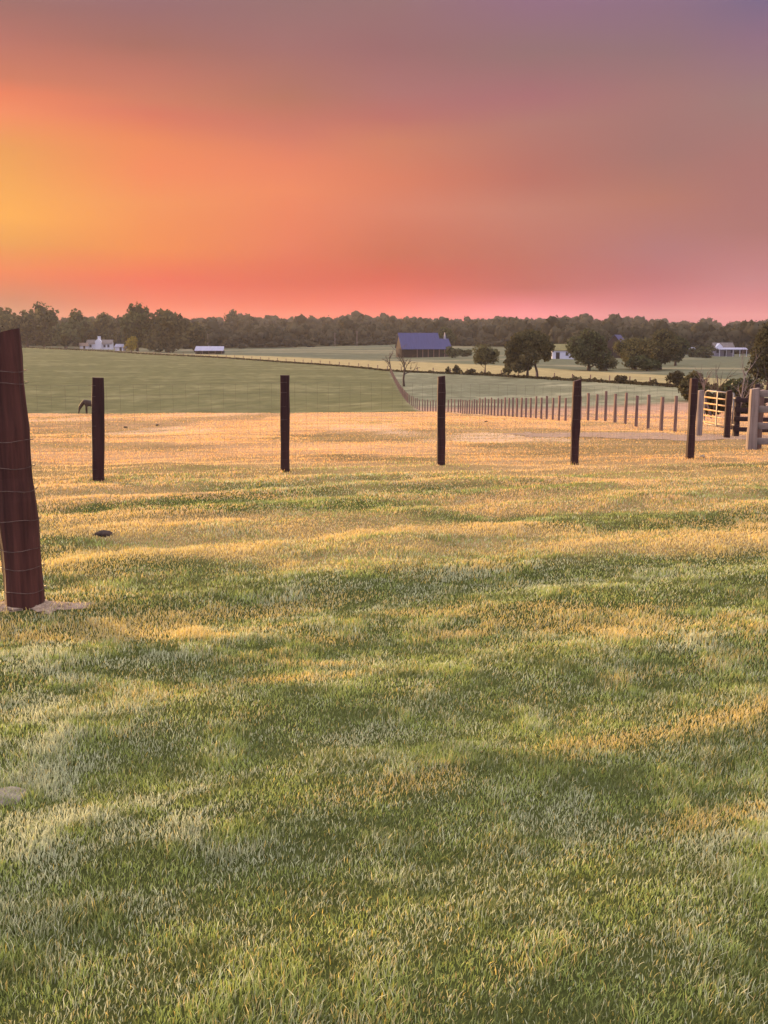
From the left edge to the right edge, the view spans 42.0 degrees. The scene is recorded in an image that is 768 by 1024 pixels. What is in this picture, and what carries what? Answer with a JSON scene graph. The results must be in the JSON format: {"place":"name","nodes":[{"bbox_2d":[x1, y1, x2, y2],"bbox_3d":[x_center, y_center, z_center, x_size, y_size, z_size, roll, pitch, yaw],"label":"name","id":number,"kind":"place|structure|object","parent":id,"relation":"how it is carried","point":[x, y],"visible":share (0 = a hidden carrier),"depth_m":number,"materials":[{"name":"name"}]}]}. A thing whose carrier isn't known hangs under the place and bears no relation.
{"place":"outdoors","nodes":[
{"label":"outdoors","id":0,"kind":"place"},
{"bbox_2d":[93,530,112,536],"bbox_3d":[-2.366,0.191,8.449,0.135,0.081,0.142,7,12,33],"label":"soil clod","id":1,"kind":"object","parent":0,"point":[103,533],"visible":0.84,"depth_m":8.41,"materials":[{"name":"brown soil"}]},
{"bbox_2d":[0,342,767,1023],"bbox_3d":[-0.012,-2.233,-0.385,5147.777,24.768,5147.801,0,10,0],"label":"ground","id":2,"kind":"structure","parent":0,"point":[62,380],"depth_m":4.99,"materials":[{"name":"green plant"}]},
{"bbox_2d":[0,307,20,331],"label":"broad tree","id":3,"kind":"object","parent":2,"relation":"on","point":[5,314],"visible":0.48,"depth_m":532.90,"materials":[{"name":"green plant"}]},
{"bbox_2d":[0,786,28,805],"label":"flat stone","id":4,"kind":"object","parent":2,"relation":"on","point":[11,792],"visible":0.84,"depth_m":3.66,"materials":[{"name":"grey stone"}]},
{"bbox_2d":[0,328,46,609],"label":"corner post fence","id":5,"kind":"object","parent":2,"relation":"on","point":[21,563],"visible":0.91,"depth_m":5.98,"materials":[{"name":"wood"}]},
{"bbox_2d":[5,308,46,346],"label":"broad tree","id":6,"kind":"object","parent":2,"relation":"on","point":[32,325],"visible":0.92,"depth_m":535.39,"materials":[{"name":"green plant"}]},
{"bbox_2d":[32,301,59,346],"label":"broad tree","id":7,"kind":"object","parent":2,"relation":"on","point":[50,317],"visible":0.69,"depth_m":547.77,"materials":[{"name":"green plant"}]},
{"bbox_2d":[0,599,93,613],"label":"soil patch","id":8,"kind":"object","parent":2,"relation":"on","point":[39,608],"visible":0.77,"depth_m":6.13,"materials":[{"name":"soil"}]},
{"bbox_2d":[51,318,84,347],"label":"broad tree","id":9,"kind":"object","parent":2,"relation":"on","point":[70,331],"visible":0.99,"depth_m":522.39,"materials":[{"name":"green plant"}]},
{"bbox_2d":[69,308,97,342],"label":"broad tree","id":10,"kind":"object","parent":2,"relation":"on","point":[89,332],"visible":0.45,"depth_m":563.10,"materials":[{"name":"green plant"}]},
{"bbox_2d":[79,343,88,348],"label":"garden shed","id":11,"kind":"structure","parent":2,"relation":"on","point":[83,345],"depth_m":526.47,"materials":[{"name":"white"}]},
{"bbox_2d":[78,400,91,413],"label":"horse","id":12,"kind":"object","parent":2,"relation":"on","point":[86,403],"visible":0.64,"depth_m":96.47},
{"bbox_2d":[86,336,113,349],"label":"farmhouse","id":13,"kind":"object","parent":2,"relation":"on","point":[98,343],"visible":0.9,"depth_m":529.57,"materials":[{"name":"white paint"}]},
{"bbox_2d":[92,312,120,342],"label":"broad tree","id":14,"kind":"object","parent":2,"relation":"on","point":[105,325],"visible":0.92,"depth_m":566.00,"materials":[{"name":"green plant"}]},
{"bbox_2d":[114,344,126,350],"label":"outbuilding","id":15,"kind":"structure","parent":2,"relation":"on","point":[118,347],"depth_m":491.78,"materials":[{"name":"metal"}]},
{"bbox_2d":[123,336,137,351],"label":"tree","id":16,"kind":"object","parent":2,"relation":"on","point":[129,344],"visible":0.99,"depth_m":452.76,"materials":[{"name":"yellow plant"}]},
{"bbox_2d":[119,301,154,350],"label":"broad tree","id":17,"kind":"object","parent":2,"relation":"on","point":[135,321],"visible":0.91,"depth_m":488.60,"materials":[{"name":"green plant"}]},
{"bbox_2d":[142,308,190,352],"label":"broad tree","id":18,"kind":"object","parent":2,"relation":"on","point":[167,334],"visible":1,"depth_m":477.65,"materials":[{"name":"green plant"}]},
{"bbox_2d":[185,321,208,351],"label":"broad tree","id":19,"kind":"object","parent":2,"relation":"on","point":[196,334],"visible":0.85,"depth_m":496.07,"materials":[{"name":"green plant"}]},
{"bbox_2d":[194,346,224,353],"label":"open shed","id":20,"kind":"structure","parent":2,"relation":"on","point":[208,349],"depth_m":449.75,"materials":[{"name":"metal"}]},
{"bbox_2d":[224,309,242,322],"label":"broad tree","id":21,"kind":"object","parent":2,"relation":"on","point":[234,315],"visible":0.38,"depth_m":802.39,"materials":[{"name":"green plant"}]},
{"bbox_2d":[22,346,718,389],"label":"boundary fence","id":22,"kind":"object","parent":2,"relation":"on","point":[387,366],"visible":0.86,"depth_m":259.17,"materials":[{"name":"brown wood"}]},
{"bbox_2d":[383,350,393,367],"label":"bare tree","id":23,"kind":"object","parent":2,"relation":"on","point":[389,355],"visible":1,"depth_m":247.37,"materials":[{"name":"brown plant"}]},
{"bbox_2d":[21,310,767,353],"bbox_3d":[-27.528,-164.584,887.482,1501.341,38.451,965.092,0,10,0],"label":"woods","id":24,"kind":"object","parent":2,"relation":"on","point":[355,326],"visible":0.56,"depth_m":584.49,"materials":[{"name":"green plant"}]},
{"bbox_2d":[28,410,767,477],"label":"pasture grass","id":25,"kind":"structure","parent":2,"relation":"on","point":[352,436],"depth_m":22.51,"materials":[{"name":"beige plant"}]},
{"bbox_2d":[32,375,767,481],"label":"wire fence","id":26,"kind":"object","parent":2,"relation":"on","point":[98,434],"visible":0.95,"depth_m":13.51,"materials":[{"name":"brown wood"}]},
{"bbox_2d":[388,343,419,385],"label":"bare tree","id":27,"kind":"object","parent":2,"relation":"on","point":[404,373],"visible":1,"depth_m":189.62,"materials":[{"name":"brown plant"}]},
{"bbox_2d":[395,333,450,357],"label":"barn","id":28,"kind":"structure","parent":2,"relation":"on","point":[424,344],"depth_m":390.62,"materials":[{"name":"blue metal"}]},
{"bbox_2d":[437,326,456,345],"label":"broad tree","id":29,"kind":"object","parent":2,"relation":"on","point":[450,335],"visible":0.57,"depth_m":432.06,"materials":[{"name":"green plant"}]},
{"bbox_2d":[443,346,463,357],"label":"shrub","id":30,"kind":"object","parent":2,"relation":"on","point":[451,352],"visible":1,"depth_m":369.59,"materials":[{"name":"green plant"}]},
{"bbox_2d":[452,365,460,372],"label":"shrub","id":31,"kind":"object","parent":2,"relation":"on","point":[455,369],"visible":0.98,"depth_m":235.01,"materials":[{"name":"green plant"}]},
{"bbox_2d":[461,349,472,356],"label":"shrub","id":32,"kind":"object","parent":2,"relation":"on","point":[467,353],"visible":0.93,"depth_m":383.95,"materials":[{"name":"green plant"}]},
{"bbox_2d":[465,368,475,374],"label":"shrub","id":33,"kind":"object","parent":2,"relation":"on","point":[471,370],"visible":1,"depth_m":229.99,"materials":[{"name":"green plant"}]},
{"bbox_2d":[472,344,499,372],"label":"round tree","id":34,"kind":"object","parent":2,"relation":"on","point":[486,355],"visible":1,"depth_m":228.02,"materials":[{"name":"green plant"}]},
{"bbox_2d":[503,329,555,376],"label":"broad tree","id":35,"kind":"object","parent":2,"relation":"on","point":[525,349],"visible":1,"depth_m":211.75,"materials":[{"name":"green plant"}]},
{"bbox_2d":[390,368,677,431],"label":"post fence","id":36,"kind":"object","parent":2,"relation":"on","point":[406,396],"visible":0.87,"depth_m":54.69,"materials":[{"name":"brown wood"}]},
{"bbox_2d":[551,344,573,358],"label":"cottage","id":37,"kind":"structure","parent":2,"relation":"on","point":[560,351],"depth_m":337.87,"materials":[{"name":"white paint"}]},
{"bbox_2d":[565,328,613,370],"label":"bushy tree","id":38,"kind":"object","parent":2,"relation":"on","point":[588,348],"visible":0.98,"depth_m":244.29,"materials":[{"name":"green plant"}]},
{"bbox_2d":[595,355,619,370],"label":"bushy tree","id":39,"kind":"object","parent":2,"relation":"on","point":[612,363],"visible":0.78,"depth_m":246.19,"materials":[{"name":"green plant"}]},
{"bbox_2d":[606,335,623,357],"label":"hay barn","id":40,"kind":"structure","parent":2,"relation":"on","point":[614,338],"depth_m":365.22,"materials":[{"name":"blue metal"}]},
{"bbox_2d":[611,350,617,357],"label":"door","id":41,"kind":"structure","parent":40,"relation":"in","point":[615,355],"depth_m":365.25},
{"bbox_2d":[614,375,627,382],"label":"shrub","id":42,"kind":"object","parent":2,"relation":"on","point":[619,378],"visible":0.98,"depth_m":180.77,"materials":[{"name":"green plant"}]},
{"bbox_2d":[612,337,649,369],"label":"broad tree","id":43,"kind":"object","parent":2,"relation":"on","point":[625,349],"visible":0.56,"depth_m":253.97,"materials":[{"name":"green plant"}]},
{"bbox_2d":[626,354,661,370],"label":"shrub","id":44,"kind":"object","parent":2,"relation":"on","point":[643,362],"visible":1,"depth_m":241.96,"materials":[{"name":"green plant"}]},
{"bbox_2d":[636,328,682,369],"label":"broad tree","id":45,"kind":"object","parent":2,"relation":"on","point":[664,347],"visible":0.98,"depth_m":248.62,"materials":[{"name":"green plant"}]},
{"bbox_2d":[665,370,684,384],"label":"shrub","id":46,"kind":"object","parent":2,"relation":"on","point":[676,377],"visible":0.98,"depth_m":163.73,"materials":[{"name":"green plant"}]},
{"bbox_2d":[670,334,690,365],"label":"broad tree","id":47,"kind":"object","parent":2,"relation":"on","point":[686,347],"visible":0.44,"depth_m":284.87,"materials":[{"name":"green plant"}]},
{"bbox_2d":[687,347,698,356],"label":"shrub","id":48,"kind":"object","parent":2,"relation":"on","point":[692,351],"visible":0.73,"depth_m":403.48,"materials":[{"name":"green plant"}]},
{"bbox_2d":[677,370,710,399],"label":"shrub","id":49,"kind":"object","parent":2,"relation":"on","point":[683,386],"visible":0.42,"depth_m":125.96,"materials":[{"name":"green plant"}]},
{"bbox_2d":[695,390,703,435],"bbox_3d":[9.140,-2.690,28.965,0.196,1.675,0.199,0,10,0],"label":"gate post","id":50,"kind":"object","parent":2,"relation":"on","point":[699,417],"visible":0.73,"depth_m":28.86,"materials":[{"name":"grey wood"}]},
{"bbox_2d":[694,368,712,417],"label":"bare tree","id":51,"kind":"object","parent":2,"relation":"on","point":[707,406],"visible":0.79,"depth_m":65.08,"materials":[{"name":"brown plant"}]},
{"bbox_2d":[695,345,716,357],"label":"shrub","id":52,"kind":"object","parent":2,"relation":"on","point":[702,352],"visible":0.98,"depth_m":394.16,"materials":[{"name":"green plant"}]},
{"bbox_2d":[703,390,725,414],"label":"shrub","id":53,"kind":"object","parent":2,"relation":"on","point":[721,402],"visible":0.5,"depth_m":81.28,"materials":[{"name":"green plant"}]},
{"bbox_2d":[701,365,734,415],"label":"bare tree","id":54,"kind":"object","parent":2,"relation":"on","point":[716,377],"visible":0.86,"depth_m":71.46,"materials":[{"name":"brown plant"}]},
{"bbox_2d":[723,390,731,437],"bbox_3d":[9.438,-2.518,27.470,0.174,1.672,0.171,0,10,0],"label":"gate post","id":55,"kind":"object","parent":2,"relation":"on","point":[727,417],"visible":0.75,"depth_m":27.39,"materials":[{"name":"brown wood"}]},
{"bbox_2d":[703,390,735,429],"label":"tube gate","id":56,"kind":"structure","parent":55,"relation":"attached to","point":[715,417],"depth_m":29.47,"materials":[{"name":"beige metal"}]},
{"bbox_2d":[710,343,747,356],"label":"gabled house","id":57,"kind":"structure","parent":2,"relation":"on","point":[725,349],"depth_m":416.27,"materials":[{"name":"white paint"}]},
{"bbox_2d":[718,376,754,396],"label":"shrub","id":58,"kind":"object","parent":2,"relation":"on","point":[727,385],"visible":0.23,"depth_m":118.34,"materials":[{"name":"green plant"}]},
{"bbox_2d":[733,346,763,414],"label":"bare tree","id":59,"kind":"object","parent":2,"relation":"on","point":[744,373],"visible":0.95,"depth_m":70.02,"materials":[{"name":"brown plant"}]},
{"bbox_2d":[732,384,766,413],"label":"shrub","id":60,"kind":"object","parent":2,"relation":"on","point":[746,404],"visible":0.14,"depth_m":87.18,"materials":[{"name":"green plant"}]},
{"bbox_2d":[732,384,767,435],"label":"board fence","id":61,"kind":"object","parent":2,"relation":"on","point":[737,428],"visible":0.54,"depth_m":28.80,"materials":[{"name":"brown wood"}]},
{"bbox_2d":[741,374,767,404],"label":"bare tree","id":62,"kind":"object","parent":2,"relation":"on","point":[750,387],"visible":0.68,"depth_m":73.82,"materials":[{"name":"brown plant"}]},
{"bbox_2d":[744,320,767,389],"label":"broad tree","id":63,"kind":"object","parent":2,"relation":"on","point":[759,368],"visible":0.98,"depth_m":147.84,"materials":[{"name":"green plant"}]},
{"bbox_2d":[746,388,767,449],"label":"board fence","id":64,"kind":"object","parent":2,"relation":"on","point":[753,441],"visible":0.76,"depth_m":18.63,"materials":[{"name":"grey wood"}]},
{"bbox_2d":[754,379,763,389],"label":"shrub","id":65,"kind":"object","parent":2,"relation":"on","point":[758,382],"visible":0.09,"depth_m":133.85,"materials":[{"name":"green plant"}]},
{"bbox_2d":[757,389,763,449],"bbox_3d":[7.116,-1.584,19.058,0.181,1.493,0.181,0,10,0],"label":"gate post","id":66,"kind":"object","parent":2,"relation":"on","point":[760,416],"visible":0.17,"depth_m":18.95,"materials":[{"name":"brown wood"}]},
{"bbox_2d":[0,0,767,325],"label":"sky","id":67,"kind":"structure","parent":0,"point":[451,159],"materials":[{"name":"orange"}]},
{"bbox_2d":[503,432,767,440],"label":"gravel track","id":68,"kind":"structure","parent":0,"point":[629,435],"depth_m":28.54,"materials":[{"name":"gravel"}]}
]}

